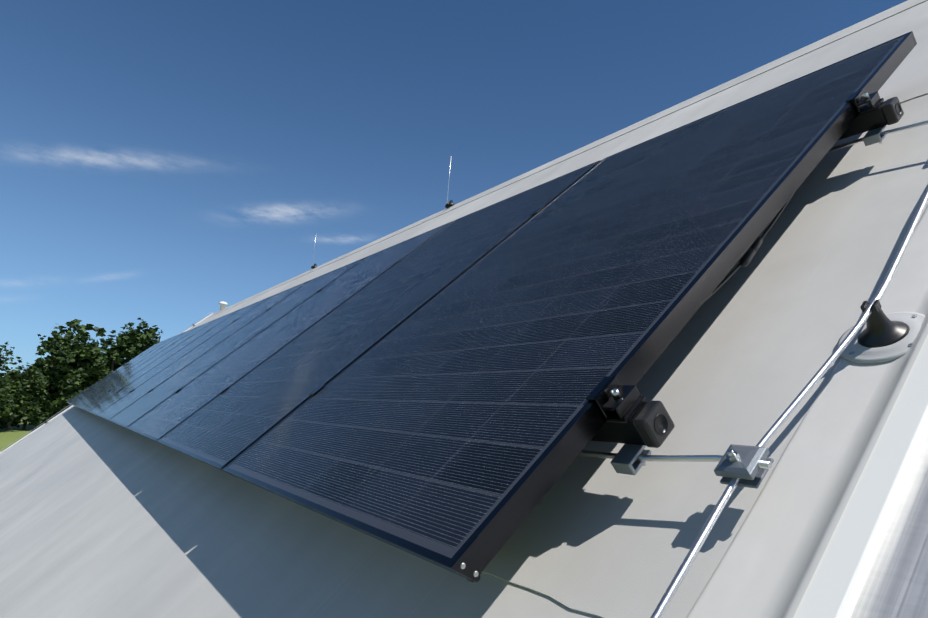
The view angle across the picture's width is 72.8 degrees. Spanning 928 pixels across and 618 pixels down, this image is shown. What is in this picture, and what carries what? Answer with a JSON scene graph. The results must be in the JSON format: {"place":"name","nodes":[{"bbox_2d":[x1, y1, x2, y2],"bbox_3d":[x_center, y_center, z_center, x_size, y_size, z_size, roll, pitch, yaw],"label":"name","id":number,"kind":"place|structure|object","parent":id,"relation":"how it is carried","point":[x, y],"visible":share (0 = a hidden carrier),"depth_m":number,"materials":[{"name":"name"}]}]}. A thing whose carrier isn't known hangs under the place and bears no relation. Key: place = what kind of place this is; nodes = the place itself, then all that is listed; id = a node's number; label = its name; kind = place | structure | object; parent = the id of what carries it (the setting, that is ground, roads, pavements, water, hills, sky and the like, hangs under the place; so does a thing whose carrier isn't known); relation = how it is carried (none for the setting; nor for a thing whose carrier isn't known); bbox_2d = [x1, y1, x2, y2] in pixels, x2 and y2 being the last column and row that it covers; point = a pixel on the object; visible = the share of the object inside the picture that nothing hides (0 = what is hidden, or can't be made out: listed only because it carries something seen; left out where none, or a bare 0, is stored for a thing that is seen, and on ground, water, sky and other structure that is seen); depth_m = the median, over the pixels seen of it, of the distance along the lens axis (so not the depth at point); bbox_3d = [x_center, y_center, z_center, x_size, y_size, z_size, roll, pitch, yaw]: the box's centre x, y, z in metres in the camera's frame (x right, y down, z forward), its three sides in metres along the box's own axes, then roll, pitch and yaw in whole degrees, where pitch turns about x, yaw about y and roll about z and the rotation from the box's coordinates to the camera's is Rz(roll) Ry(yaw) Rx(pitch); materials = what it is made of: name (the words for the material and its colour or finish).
{"place":"outdoors","nodes":[
{"label":"outdoors","id":0,"kind":"place"},
{"bbox_2d":[0,420,34,451],"bbox_3d":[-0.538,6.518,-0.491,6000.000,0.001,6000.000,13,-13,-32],"label":"ground","id":1,"kind":"structure","parent":0,"point":[10,435],"depth_m":91.64,"materials":[{"name":"green plant"}]},
{"bbox_2d":[0,351,12,414],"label":"tree","id":2,"kind":"object","parent":1,"relation":"on","point":[3,393],"visible":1,"depth_m":90.21,"materials":[{"name":"green plant"}]},
{"bbox_2d":[0,342,33,418],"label":"tree","id":3,"kind":"object","parent":1,"relation":"on","point":[15,391],"visible":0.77,"depth_m":95.95,"materials":[{"name":"green plant"}]},
{"bbox_2d":[0,362,43,429],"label":"tree","id":4,"kind":"object","parent":1,"relation":"on","point":[28,380],"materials":[{"name":"green plant"}]},
{"bbox_2d":[0,347,57,429],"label":"tree","id":5,"kind":"object","parent":1,"relation":"on","point":[41,393],"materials":[{"name":"green plant"}]},
{"bbox_2d":[26,331,87,427],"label":"tree","id":6,"kind":"object","parent":1,"relation":"on","point":[65,381],"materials":[{"name":"green plant"}]},
{"bbox_2d":[43,319,105,411],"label":"tree","id":7,"kind":"object","parent":1,"relation":"on","point":[91,360],"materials":[{"name":"green plant"}]},
{"bbox_2d":[82,353,108,389],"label":"tree","id":8,"kind":"object","parent":1,"relation":"on","point":[103,372],"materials":[{"name":"green plant"}]},
{"bbox_2d":[91,330,135,373],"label":"tree","id":9,"kind":"object","parent":1,"relation":"on","point":[111,351],"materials":[{"name":"green plant"}]},
{"bbox_2d":[106,318,162,369],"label":"tree","id":10,"kind":"object","parent":1,"relation":"on","point":[141,341],"visible":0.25,"depth_m":146.45,"materials":[{"name":"green plant"}]},
{"bbox_2d":[219,301,227,309],"bbox_3d":[-4.668,-0.062,12.194,0.170,0.184,0.184,-11,-65,56],"label":"roof vent","id":11,"kind":"object","parent":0,"point":[222,305],"visible":0.96,"depth_m":12.15,"materials":[{"name":"white plastic"}]},
{"bbox_2d":[0,0,906,376],"label":"sky","id":12,"kind":"structure","parent":0,"point":[163,163],"materials":[{"name":"blue"}]},
{"bbox_2d":[0,0,927,617],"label":"roof membrane","id":13,"kind":"object","parent":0,"point":[100,516],"visible":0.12,"depth_m":1.16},
{"bbox_2d":[46,312,924,423],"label":"lightning discs","id":14,"kind":"object","parent":13,"relation":"on","point":[877,355],"visible":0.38,"depth_m":0.81,"materials":[{"name":"grey plastic"}]},
{"bbox_2d":[45,200,909,423],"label":"lightning holders","id":15,"kind":"object","parent":14,"relation":"on","point":[882,329],"visible":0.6,"depth_m":0.81,"materials":[{"name":"black plastic"}]},
{"bbox_2d":[208,0,926,317],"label":"roof ridge cap","id":16,"kind":"object","parent":13,"relation":"on","point":[883,15],"visible":0.14,"depth_m":3.42,"materials":[{"name":"grey metal"}]},
{"bbox_2d":[193,141,916,465],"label":"lightning bolts","id":17,"kind":"object","parent":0,"point":[732,456],"visible":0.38,"depth_m":0.70,"materials":[{"name":"silver metal"}]},
{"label":"building walls","id":18,"kind":"object","parent":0,"visible":0},
{"bbox_3d":[0.339,2.500,8.327,5.091,5.391,14.520,13,-13,-32],"label":"roof","id":19,"kind":"object","parent":18,"relation":"on","visible":0},
{"bbox_2d":[0,313,212,453],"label":"verge strip","id":20,"kind":"object","parent":19,"relation":"on","point":[73,405],"visible":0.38,"depth_m":11.15,"materials":[{"name":"white metal"}]},
{"bbox_2d":[0,120,927,617],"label":"lightning wire","id":21,"kind":"object","parent":19,"relation":"on","point":[734,482],"visible":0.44,"depth_m":0.76,"materials":[{"name":"silver metal"}]},
{"bbox_2d":[714,444,773,488],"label":"lightning connectors","id":22,"kind":"object","parent":21,"relation":"attached to","point":[747,470],"visible":0.94,"depth_m":0.69,"materials":[{"name":"silver metal"}]},
{"bbox_2d":[590,101,886,445],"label":"mount rails","id":23,"kind":"object","parent":19,"relation":"on","point":[619,432],"visible":0.04,"depth_m":0.85,"materials":[{"name":"black metal"}]},
{"bbox_2d":[83,90,883,422],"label":"mount clamps","id":24,"kind":"object","parent":23,"relation":"on","point":[627,404],"visible":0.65,"depth_m":0.82,"materials":[{"name":"black metal"}]},
{"bbox_2d":[610,93,868,398],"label":"mount bolts","id":25,"kind":"object","parent":24,"relation":"in","point":[615,393],"visible":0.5,"depth_m":0.81,"materials":[{"name":"silver metal"}]},
{"bbox_2d":[67,31,916,582],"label":"panel frames","id":26,"kind":"structure","parent":23,"relation":"on","point":[487,539],"depth_m":0.97,"materials":[{"name":"black metal"}]},
{"bbox_2d":[460,563,478,576],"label":"panel screws","id":27,"kind":"object","parent":26,"relation":"attached to","point":[463,566],"visible":1,"depth_m":0.68,"materials":[{"name":"silver metal"}]},
{"bbox_2d":[67,35,904,557],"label":"glass panels","id":28,"kind":"object","parent":26,"relation":"in","point":[175,409],"visible":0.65,"depth_m":1.44,"materials":[{"name":"glass"}]},
{"bbox_2d":[166,39,898,547],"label":"cells","id":29,"kind":"object","parent":28,"relation":"in","point":[516,383],"visible":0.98,"depth_m":1.44,"materials":[{"name":"black glass"}]},
{"bbox_2d":[706,195,792,299],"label":"panel cables","id":30,"kind":"object","parent":26,"relation":"attached to","point":[748,255],"visible":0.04,"depth_m":1.16,"materials":[{"name":"black rubber"}]},
{"bbox_2d":[610,126,885,474],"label":"rail clamps","id":31,"kind":"object","parent":23,"relation":"attached to","point":[623,461],"visible":0.65,"depth_m":0.81,"materials":[{"name":"grey metal"}]},
{"bbox_2d":[633,97,903,447],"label":"mount endcaps","id":32,"kind":"object","parent":23,"relation":"attached to","point":[643,420],"visible":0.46,"depth_m":0.79,"materials":[{"name":"black plastic"}]},
{"bbox_2d":[654,102,901,434],"bbox_3d":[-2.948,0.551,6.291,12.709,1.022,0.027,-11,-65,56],"label":"rail end cap","id":33,"kind":"object","parent":32,"relation":"attached to","point":[660,423],"visible":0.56,"depth_m":0.79,"materials":[{"name":"black plastic"}]},
{"bbox_2d":[686,205,927,617],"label":"verge strip","id":34,"kind":"object","parent":19,"relation":"on","point":[766,567],"visible":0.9,"depth_m":0.69,"materials":[{"name":"white metal"}]},
{"bbox_2d":[793,335,927,617],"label":"verge trim","id":35,"kind":"structure","parent":34,"relation":"on","point":[834,589],"depth_m":0.60,"materials":[{"name":"white metal"}]},
{"bbox_2d":[851,434,927,617],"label":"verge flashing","id":36,"kind":"object","parent":19,"relation":"on","point":[896,584],"depth_m":0.56,"materials":[{"name":"metal"}]}
]}

